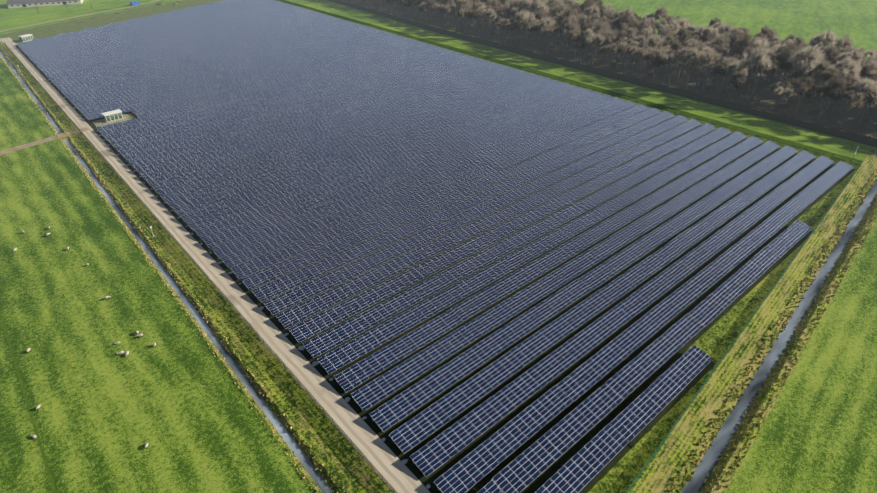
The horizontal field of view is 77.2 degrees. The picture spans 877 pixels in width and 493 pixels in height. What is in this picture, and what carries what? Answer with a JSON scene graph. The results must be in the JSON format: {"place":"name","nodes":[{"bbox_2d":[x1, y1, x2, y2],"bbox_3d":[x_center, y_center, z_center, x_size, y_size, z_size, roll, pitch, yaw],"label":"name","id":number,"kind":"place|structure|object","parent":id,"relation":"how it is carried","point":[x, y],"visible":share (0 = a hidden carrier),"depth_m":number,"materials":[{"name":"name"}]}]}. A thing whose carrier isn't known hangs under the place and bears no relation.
{"place":"outdoors","nodes":[
{"label":"outdoors","id":0,"kind":"place"},
{"bbox_2d":[6,0,83,8],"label":"farm barn","id":1,"kind":"structure","parent":0,"point":[22,3],"depth_m":581.65,"materials":[{"name":"metal"}]},
{"bbox_2d":[0,0,159,31],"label":"dirt track","id":2,"kind":"structure","parent":0,"point":[76,16],"depth_m":539.66,"materials":[{"name":"brown soil"}]},
{"bbox_2d":[0,40,390,492],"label":"grass verge","id":3,"kind":"structure","parent":0,"point":[343,462],"depth_m":154.93,"materials":[{"name":"green plant"}]},
{"bbox_2d":[4,43,396,492],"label":"path fence","id":4,"kind":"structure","parent":3,"relation":"on","point":[333,422],"depth_m":159.83,"materials":[{"name":"metal"}]},
{"bbox_2d":[0,37,429,492],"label":"service path","id":5,"kind":"structure","parent":0,"point":[385,460],"depth_m":161.15,"materials":[{"name":"beige gravel"}]},
{"bbox_2d":[32,62,430,488],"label":"support posts","id":6,"kind":"object","parent":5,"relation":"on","point":[347,399],"visible":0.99,"depth_m":154.72,"materials":[{"name":"grey metal"}]},
{"bbox_2d":[15,45,441,492],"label":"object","id":7,"kind":"structure","parent":0,"point":[415,470],"depth_m":160.42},
{"bbox_2d":[0,0,876,492],"bbox_3d":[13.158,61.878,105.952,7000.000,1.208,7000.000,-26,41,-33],"label":"terrain","id":8,"kind":"structure","parent":0,"point":[174,398],"depth_m":150.40,"materials":[{"name":"green plant"}]},
{"bbox_2d":[0,310,56,492],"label":"ground furrow","id":9,"kind":"structure","parent":8,"relation":"on","point":[31,417],"depth_m":136.98,"materials":[{"name":"green plant"}]},
{"bbox_2d":[0,127,89,154],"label":"dirt track","id":10,"kind":"structure","parent":8,"relation":"on","point":[20,147],"depth_m":278.87,"materials":[{"name":"brown soil"}]},
{"bbox_2d":[0,0,220,43],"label":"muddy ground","id":11,"kind":"structure","parent":8,"relation":"on","point":[51,30],"depth_m":524.03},
{"bbox_2d":[18,34,32,41],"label":"transformer kiosk","id":12,"kind":"object","parent":11,"relation":"on","point":[26,37],"visible":1,"depth_m":454.16,"materials":[{"name":"metal"}]},
{"bbox_2d":[92,114,133,126],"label":"kiosk apron","id":13,"kind":"object","parent":8,"relation":"on","point":[99,123],"visible":0.6,"depth_m":302.25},
{"bbox_2d":[101,109,124,122],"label":"transformer kiosk","id":14,"kind":"object","parent":13,"relation":"on","point":[113,115],"visible":1,"depth_m":301.97,"materials":[{"name":"metal"}]},
{"bbox_2d":[17,0,853,492],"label":"solar panels","id":15,"kind":"object","parent":8,"relation":"on","point":[269,100],"visible":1,"depth_m":223.32,"materials":[{"name":"blue glass"}]},
{"bbox_2d":[0,46,876,492],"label":"ditch reeds","id":16,"kind":"object","parent":8,"relation":"on","point":[858,242],"visible":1,"depth_m":166.58,"materials":[{"name":"green plant"}]},
{"bbox_2d":[453,0,471,31],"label":"woodland tree","id":17,"kind":"object","parent":8,"relation":"on","point":[459,2],"visible":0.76,"depth_m":472.07,"materials":[{"name":"brown plant"}]},
{"bbox_2d":[456,3,469,34],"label":"woodland tree","id":18,"kind":"object","parent":8,"relation":"on","point":[463,12],"visible":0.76,"depth_m":467.21,"materials":[{"name":"brown plant"}]},
{"bbox_2d":[91,11,854,492],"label":"ground soil under tables","id":19,"kind":"structure","parent":8,"relation":"on","point":[537,483],"depth_m":169.88,"materials":[{"name":"green plant"}]},
{"bbox_2d":[22,4,815,489],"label":"solar array frames","id":20,"kind":"structure","parent":19,"relation":"on","point":[362,214],"depth_m":234.40,"materials":[{"name":"grey metal"}]},
{"bbox_2d":[466,8,482,37],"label":"woodland tree","id":21,"kind":"object","parent":8,"relation":"on","point":[474,14],"visible":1,"depth_m":453.56,"materials":[{"name":"brown plant"}]},
{"bbox_2d":[286,0,876,162],"bbox_3d":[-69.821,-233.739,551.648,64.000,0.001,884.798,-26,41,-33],"label":"meadow strip","id":22,"kind":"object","parent":8,"relation":"on","point":[832,144],"visible":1,"depth_m":349.07,"materials":[{"name":"green plant"}]},
{"bbox_2d":[328,0,875,146],"bbox_3d":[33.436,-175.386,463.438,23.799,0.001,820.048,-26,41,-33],"label":"water ditch","id":23,"kind":"object","parent":8,"relation":"on","point":[632,83],"visible":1,"depth_m":350.75,"materials":[{"name":"liquid"}]},
{"bbox_2d":[710,206,876,492],"bbox_3d":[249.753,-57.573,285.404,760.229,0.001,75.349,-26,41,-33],"label":"bank","id":24,"kind":"structure","parent":8,"relation":"on","point":[748,440],"depth_m":144.39,"materials":[{"name":"green plant"}]},
{"bbox_2d":[82,0,858,492],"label":"grass strip","id":25,"kind":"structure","parent":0,"point":[714,342],"depth_m":158.33,"materials":[{"name":"green plant"}]},
{"bbox_2d":[278,0,861,165],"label":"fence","id":26,"kind":"object","parent":25,"relation":"on","point":[751,132],"visible":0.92,"depth_m":330.91,"materials":[{"name":"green metal"}]},
{"bbox_2d":[342,0,876,138],"bbox_3d":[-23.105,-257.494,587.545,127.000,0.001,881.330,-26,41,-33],"label":"woodland floor","id":27,"kind":"structure","parent":0,"point":[767,101],"depth_m":366.81,"materials":[{"name":"brown soil"}]},
{"bbox_2d":[429,0,442,25],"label":"woodland tree","id":28,"kind":"object","parent":27,"relation":"on","point":[435,6],"visible":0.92,"depth_m":494.46,"materials":[{"name":"brown plant"}]},
{"bbox_2d":[481,8,497,40],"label":"woodland tree","id":29,"kind":"object","parent":27,"relation":"on","point":[491,14],"visible":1,"depth_m":451.16,"materials":[{"name":"brown plant"}]},
{"bbox_2d":[487,0,505,31],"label":"woodland tree","id":30,"kind":"object","parent":27,"relation":"on","point":[494,4],"visible":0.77,"depth_m":468.37,"materials":[{"name":"brown plant"}]},
{"bbox_2d":[505,20,517,45],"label":"woodland tree","id":31,"kind":"object","parent":27,"relation":"on","point":[512,27],"visible":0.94,"depth_m":434.81,"materials":[{"name":"brown plant"}]},
{"bbox_2d":[506,0,529,35],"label":"woodland tree","id":32,"kind":"object","parent":27,"relation":"on","point":[523,4],"visible":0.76,"depth_m":454.75,"materials":[{"name":"brown plant"}]},
{"bbox_2d":[517,13,531,48],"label":"woodland tree","id":33,"kind":"object","parent":27,"relation":"on","point":[520,24],"visible":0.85,"depth_m":423.86,"materials":[{"name":"brown plant"}]},
{"bbox_2d":[522,13,534,45],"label":"woodland tree","id":34,"kind":"object","parent":27,"relation":"on","point":[527,22],"visible":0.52,"depth_m":429.61,"materials":[{"name":"brown plant"}]},
{"bbox_2d":[526,18,542,51],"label":"woodland tree","id":35,"kind":"object","parent":27,"relation":"on","point":[535,26],"visible":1,"depth_m":416.24,"materials":[{"name":"brown plant"}]},
{"bbox_2d":[528,0,547,11],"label":"woodland tree","id":36,"kind":"object","parent":27,"relation":"on","point":[533,6],"visible":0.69,"depth_m":447.25,"materials":[{"name":"brown plant"}]},
{"bbox_2d":[531,10,548,43],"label":"woodland tree","id":37,"kind":"object","parent":27,"relation":"on","point":[539,15],"visible":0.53,"depth_m":432.18,"materials":[{"name":"brown plant"}]},
{"bbox_2d":[539,17,555,54],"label":"woodland tree","id":38,"kind":"object","parent":27,"relation":"on","point":[548,23],"visible":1,"depth_m":406.19,"materials":[{"name":"brown plant"}]},
{"bbox_2d":[550,0,566,41],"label":"woodland tree","id":39,"kind":"object","parent":27,"relation":"on","point":[559,8],"visible":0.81,"depth_m":435.37,"materials":[{"name":"brown plant"}]},
{"bbox_2d":[558,6,579,48],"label":"woodland tree","id":40,"kind":"object","parent":27,"relation":"on","point":[568,11],"visible":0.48,"depth_m":418.92,"materials":[{"name":"brown plant"}]},
{"bbox_2d":[560,12,580,54],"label":"woodland tree","id":41,"kind":"object","parent":27,"relation":"on","point":[572,18],"visible":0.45,"depth_m":405.03,"materials":[{"name":"brown plant"}]},
{"bbox_2d":[562,19,580,59],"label":"woodland tree","id":42,"kind":"object","parent":27,"relation":"on","point":[571,29],"visible":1,"depth_m":395.09,"materials":[{"name":"brown plant"}]},
{"bbox_2d":[566,34,585,58],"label":"woodland tree","id":43,"kind":"object","parent":27,"relation":"on","point":[575,38],"visible":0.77,"depth_m":399.94,"materials":[{"name":"brown plant"}]},
{"bbox_2d":[572,38,586,62],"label":"woodland tree","id":44,"kind":"object","parent":27,"relation":"on","point":[579,44],"visible":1,"depth_m":394.40,"materials":[{"name":"brown plant"}]},
{"bbox_2d":[576,14,592,51],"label":"woodland tree","id":45,"kind":"object","parent":27,"relation":"on","point":[584,22],"visible":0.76,"depth_m":409.59,"materials":[{"name":"brown plant"}]},
{"bbox_2d":[584,2,600,22],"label":"woodland tree","id":46,"kind":"object","parent":27,"relation":"on","point":[592,10],"visible":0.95,"depth_m":438.90,"materials":[{"name":"brown plant"}]},
{"bbox_2d":[584,28,605,66],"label":"woodland tree","id":47,"kind":"object","parent":27,"relation":"on","point":[591,38],"visible":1,"depth_m":381.76,"materials":[{"name":"brown plant"}]},
{"bbox_2d":[594,20,610,58],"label":"woodland tree","id":48,"kind":"object","parent":27,"relation":"on","point":[600,25],"visible":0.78,"depth_m":392.93,"materials":[{"name":"brown plant"}]},
{"bbox_2d":[599,43,620,68],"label":"woodland tree","id":49,"kind":"object","parent":27,"relation":"on","point":[606,49],"visible":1,"depth_m":378.48,"materials":[{"name":"brown plant"}]},
{"bbox_2d":[601,30,618,64],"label":"woodland tree","id":50,"kind":"object","parent":27,"relation":"on","point":[609,35],"visible":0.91,"depth_m":383.24,"materials":[{"name":"brown plant"}]},
{"bbox_2d":[614,11,634,54],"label":"woodland tree","id":51,"kind":"object","parent":27,"relation":"on","point":[629,21],"visible":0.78,"depth_m":404.86,"materials":[{"name":"brown plant"}]},
{"bbox_2d":[616,22,635,62],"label":"woodland tree","id":52,"kind":"object","parent":27,"relation":"on","point":[629,33],"visible":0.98,"depth_m":388.62,"materials":[{"name":"brown plant"}]},
{"bbox_2d":[616,6,636,18],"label":"woodland tree","id":53,"kind":"object","parent":27,"relation":"on","point":[624,11],"visible":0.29,"depth_m":428.92,"materials":[{"name":"brown plant"}]},
{"bbox_2d":[618,37,639,73],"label":"woodland tree","id":54,"kind":"object","parent":27,"relation":"on","point":[632,48],"visible":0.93,"depth_m":366.19,"materials":[{"name":"brown plant"}]},
{"bbox_2d":[632,17,650,55],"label":"woodland tree","id":55,"kind":"object","parent":27,"relation":"on","point":[640,25],"visible":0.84,"depth_m":405.06,"materials":[{"name":"brown plant"}]},
{"bbox_2d":[635,43,654,77],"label":"woodland tree","id":56,"kind":"object","parent":27,"relation":"on","point":[643,51],"visible":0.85,"depth_m":357.89,"materials":[{"name":"brown plant"}]},
{"bbox_2d":[638,36,664,70],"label":"woodland tree","id":57,"kind":"object","parent":27,"relation":"on","point":[655,41],"visible":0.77,"depth_m":369.24,"materials":[{"name":"brown plant"}]},
{"bbox_2d":[643,50,663,82],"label":"woodland tree","id":58,"kind":"object","parent":27,"relation":"on","point":[650,56],"visible":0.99,"depth_m":354.81,"materials":[{"name":"brown plant"}]},
{"bbox_2d":[653,6,668,21],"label":"woodland tree","id":59,"kind":"object","parent":27,"relation":"on","point":[660,13],"visible":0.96,"depth_m":447.05,"materials":[{"name":"brown plant"}]},
{"bbox_2d":[661,53,675,85],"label":"woodland tree","id":60,"kind":"object","parent":27,"relation":"on","point":[666,58],"visible":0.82,"depth_m":349.53,"materials":[{"name":"brown plant"}]},
{"bbox_2d":[658,28,678,69],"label":"woodland tree","id":61,"kind":"object","parent":27,"relation":"on","point":[670,38],"visible":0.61,"depth_m":374.88,"materials":[{"name":"brown plant"}]},
{"bbox_2d":[674,18,687,30],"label":"woodland tree","id":62,"kind":"object","parent":27,"relation":"on","point":[678,23],"visible":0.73,"depth_m":412.43,"materials":[{"name":"brown plant"}]},
{"bbox_2d":[669,40,695,83],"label":"woodland tree","id":63,"kind":"object","parent":27,"relation":"on","point":[676,46],"visible":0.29,"depth_m":348.10,"materials":[{"name":"brown plant"}]},
{"bbox_2d":[673,26,693,43],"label":"woodland tree","id":64,"kind":"object","parent":27,"relation":"on","point":[684,33],"visible":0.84,"depth_m":382.08,"materials":[{"name":"brown plant"}]},
{"bbox_2d":[669,47,701,90],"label":"woodland tree","id":65,"kind":"object","parent":27,"relation":"on","point":[681,56],"visible":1,"depth_m":336.81,"materials":[{"name":"brown plant"}]},
{"bbox_2d":[685,38,706,81],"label":"woodland tree","id":66,"kind":"object","parent":27,"relation":"on","point":[698,45],"visible":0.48,"depth_m":352.84,"materials":[{"name":"brown plant"}]},
{"bbox_2d":[689,51,708,88],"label":"woodland tree","id":67,"kind":"object","parent":27,"relation":"on","point":[695,62],"visible":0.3,"depth_m":343.46,"materials":[{"name":"brown plant"}]},
{"bbox_2d":[698,30,715,43],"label":"woodland tree","id":68,"kind":"object","parent":27,"relation":"on","point":[706,36],"visible":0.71,"depth_m":383.67,"materials":[{"name":"brown plant"}]},
{"bbox_2d":[697,26,719,37],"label":"woodland tree","id":69,"kind":"object","parent":27,"relation":"on","point":[704,28],"visible":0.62,"depth_m":387.05,"materials":[{"name":"brown plant"}]},
{"bbox_2d":[696,48,721,94],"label":"woodland tree","id":70,"kind":"object","parent":27,"relation":"on","point":[708,57],"visible":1,"depth_m":330.93,"materials":[{"name":"brown plant"}]},
{"bbox_2d":[710,64,726,92],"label":"woodland tree","id":71,"kind":"object","parent":27,"relation":"on","point":[720,78],"visible":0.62,"depth_m":335.06,"materials":[{"name":"brown plant"}]},
{"bbox_2d":[708,35,730,61],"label":"woodland tree","id":72,"kind":"object","parent":27,"relation":"on","point":[720,39],"visible":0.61,"depth_m":366.24,"materials":[{"name":"brown plant"}]},
{"bbox_2d":[712,55,738,94],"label":"woodland tree","id":73,"kind":"object","parent":27,"relation":"on","point":[727,61],"visible":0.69,"depth_m":332.02,"materials":[{"name":"brown plant"}]},
{"bbox_2d":[717,23,733,35],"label":"woodland tree","id":74,"kind":"object","parent":27,"relation":"on","point":[725,29],"visible":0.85,"depth_m":398.47,"materials":[{"name":"brown plant"}]},
{"bbox_2d":[725,59,747,97],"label":"woodland tree","id":75,"kind":"object","parent":27,"relation":"on","point":[731,68],"visible":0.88,"depth_m":324.02,"materials":[{"name":"brown plant"}]},
{"bbox_2d":[726,72,748,99],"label":"woodland tree","id":76,"kind":"object","parent":27,"relation":"on","point":[737,81],"visible":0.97,"depth_m":321.27,"materials":[{"name":"brown plant"}]},
{"bbox_2d":[732,34,754,59],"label":"woodland tree","id":77,"kind":"object","parent":27,"relation":"on","point":[745,42],"visible":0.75,"depth_m":350.91,"materials":[{"name":"brown plant"}]},
{"bbox_2d":[739,72,752,96],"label":"leafy woodland tree","id":78,"kind":"object","parent":27,"relation":"on","point":[747,81],"visible":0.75,"depth_m":328.67,"materials":[{"name":"brown plant"}]},
{"bbox_2d":[740,47,772,105],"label":"woodland tree","id":79,"kind":"object","parent":27,"relation":"on","point":[761,60],"visible":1,"depth_m":312.51,"materials":[{"name":"brown plant"}]},
{"bbox_2d":[751,72,770,101],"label":"woodland tree","id":80,"kind":"object","parent":27,"relation":"on","point":[762,79],"visible":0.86,"depth_m":319.96,"materials":[{"name":"brown plant"}]},
{"bbox_2d":[752,39,769,78],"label":"woodland tree","id":81,"kind":"object","parent":27,"relation":"on","point":[761,43],"visible":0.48,"depth_m":355.55,"materials":[{"name":"brown plant"}]},
{"bbox_2d":[750,70,776,101],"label":"leafy woodland tree","id":82,"kind":"object","parent":27,"relation":"on","point":[772,77],"visible":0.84,"depth_m":320.08,"materials":[{"name":"brown plant"}]},
{"bbox_2d":[752,32,774,42],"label":"woodland tree","id":83,"kind":"object","parent":27,"relation":"on","point":[770,35],"visible":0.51,"depth_m":384.01,"materials":[{"name":"brown plant"}]},
{"bbox_2d":[760,24,776,37],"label":"woodland tree","id":84,"kind":"object","parent":27,"relation":"on","point":[765,30],"visible":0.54,"depth_m":390.75,"materials":[{"name":"brown plant"}]},
{"bbox_2d":[771,85,791,111],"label":"woodland tree","id":85,"kind":"object","parent":27,"relation":"on","point":[785,92],"visible":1,"depth_m":305.15,"materials":[{"name":"brown plant"}]},
{"bbox_2d":[768,79,794,109],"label":"woodland tree","id":86,"kind":"object","parent":27,"relation":"on","point":[773,85],"visible":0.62,"depth_m":312.33,"materials":[{"name":"brown plant"}]},
{"bbox_2d":[775,76,792,108],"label":"woodland tree","id":87,"kind":"object","parent":27,"relation":"on","point":[783,83],"visible":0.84,"depth_m":309.97,"materials":[{"name":"brown plant"}]},
{"bbox_2d":[777,61,796,94],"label":"woodland tree","id":88,"kind":"object","parent":27,"relation":"on","point":[787,66],"visible":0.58,"depth_m":327.64,"materials":[{"name":"brown plant"}]},
{"bbox_2d":[773,41,801,79],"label":"woodland tree","id":89,"kind":"object","parent":27,"relation":"on","point":[783,56],"visible":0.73,"depth_m":325.77,"materials":[{"name":"brown plant"}]},
{"bbox_2d":[789,76,815,117],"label":"woodland tree","id":90,"kind":"object","parent":27,"relation":"on","point":[803,88],"visible":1,"depth_m":297.60,"materials":[{"name":"brown plant"}]},
{"bbox_2d":[787,41,822,105],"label":"woodland tree","id":91,"kind":"object","parent":27,"relation":"on","point":[810,56],"visible":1,"depth_m":307.04,"materials":[{"name":"brown plant"}]},
{"bbox_2d":[793,56,829,104],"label":"woodland tree","id":92,"kind":"object","parent":27,"relation":"on","point":[822,66],"visible":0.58,"depth_m":312.89,"materials":[{"name":"brown plant"}]},
{"bbox_2d":[806,71,832,101],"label":"woodland tree","id":93,"kind":"object","parent":27,"relation":"on","point":[826,76],"visible":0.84,"depth_m":316.78,"materials":[{"name":"brown plant"}]},
{"bbox_2d":[807,29,837,81],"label":"woodland tree","id":94,"kind":"object","parent":27,"relation":"on","point":[826,39],"visible":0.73,"depth_m":345.81,"materials":[{"name":"brown plant"}]},
{"bbox_2d":[815,79,846,122],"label":"woodland tree","id":95,"kind":"object","parent":27,"relation":"on","point":[829,91],"visible":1,"depth_m":291.73,"materials":[{"name":"brown plant"}]},
{"bbox_2d":[823,44,844,62],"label":"woodland tree","id":96,"kind":"object","parent":27,"relation":"on","point":[834,52],"visible":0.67,"depth_m":339.13,"materials":[{"name":"brown plant"}]},
{"bbox_2d":[820,72,856,118],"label":"woodland tree","id":97,"kind":"object","parent":27,"relation":"on","point":[837,78],"visible":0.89,"depth_m":290.66,"materials":[{"name":"brown plant"}]},
{"bbox_2d":[827,53,860,109],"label":"woodland tree","id":98,"kind":"object","parent":27,"relation":"on","point":[846,65],"visible":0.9,"depth_m":306.34,"materials":[{"name":"brown plant"}]},
{"bbox_2d":[833,33,854,52],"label":"woodland tree","id":99,"kind":"object","parent":27,"relation":"on","point":[845,43],"visible":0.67,"depth_m":357.18,"materials":[{"name":"brown plant"}]},
{"bbox_2d":[836,46,865,69],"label":"woodland tree","id":100,"kind":"object","parent":27,"relation":"on","point":[856,57],"visible":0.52,"depth_m":328.29,"materials":[{"name":"brown plant"}]},
{"bbox_2d":[836,75,867,121],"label":"woodland tree","id":101,"kind":"object","parent":27,"relation":"on","point":[847,102],"visible":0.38,"depth_m":291.35,"materials":[{"name":"brown plant"}]},
{"bbox_2d":[841,89,865,129],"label":"woodland tree","id":102,"kind":"object","parent":27,"relation":"on","point":[850,96],"visible":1,"depth_m":281.53,"materials":[{"name":"brown plant"}]},
{"bbox_2d":[850,77,876,127],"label":"woodland tree","id":103,"kind":"object","parent":27,"relation":"on","point":[866,85],"visible":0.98,"depth_m":284.38,"materials":[{"name":"brown plant"}]},
{"bbox_2d":[854,58,876,105],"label":"woodland tree","id":104,"kind":"object","parent":27,"relation":"on","point":[871,65],"visible":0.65,"depth_m":311.81,"materials":[{"name":"brown plant"}]},
{"bbox_2d":[857,49,876,63],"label":"woodland tree","id":105,"kind":"object","parent":27,"relation":"on","point":[871,53],"visible":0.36,"depth_m":342.25,"materials":[{"name":"brown plant"}]},
{"bbox_2d":[863,92,876,118],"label":"woodland tree","id":106,"kind":"object","parent":27,"relation":"on","point":[871,99],"visible":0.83,"depth_m":287.34,"materials":[{"name":"brown plant"}]},
{"bbox_2d":[628,147,876,492],"bbox_3d":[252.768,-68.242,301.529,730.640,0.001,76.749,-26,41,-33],"label":"grass strip","id":107,"kind":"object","parent":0,"point":[664,465],"depth_m":152.00,"materials":[{"name":"green plant"}]},
{"bbox_2d":[625,161,862,492],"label":"fence","id":108,"kind":"object","parent":107,"relation":"on","point":[679,418],"visible":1,"depth_m":149.94,"materials":[{"name":"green metal"}]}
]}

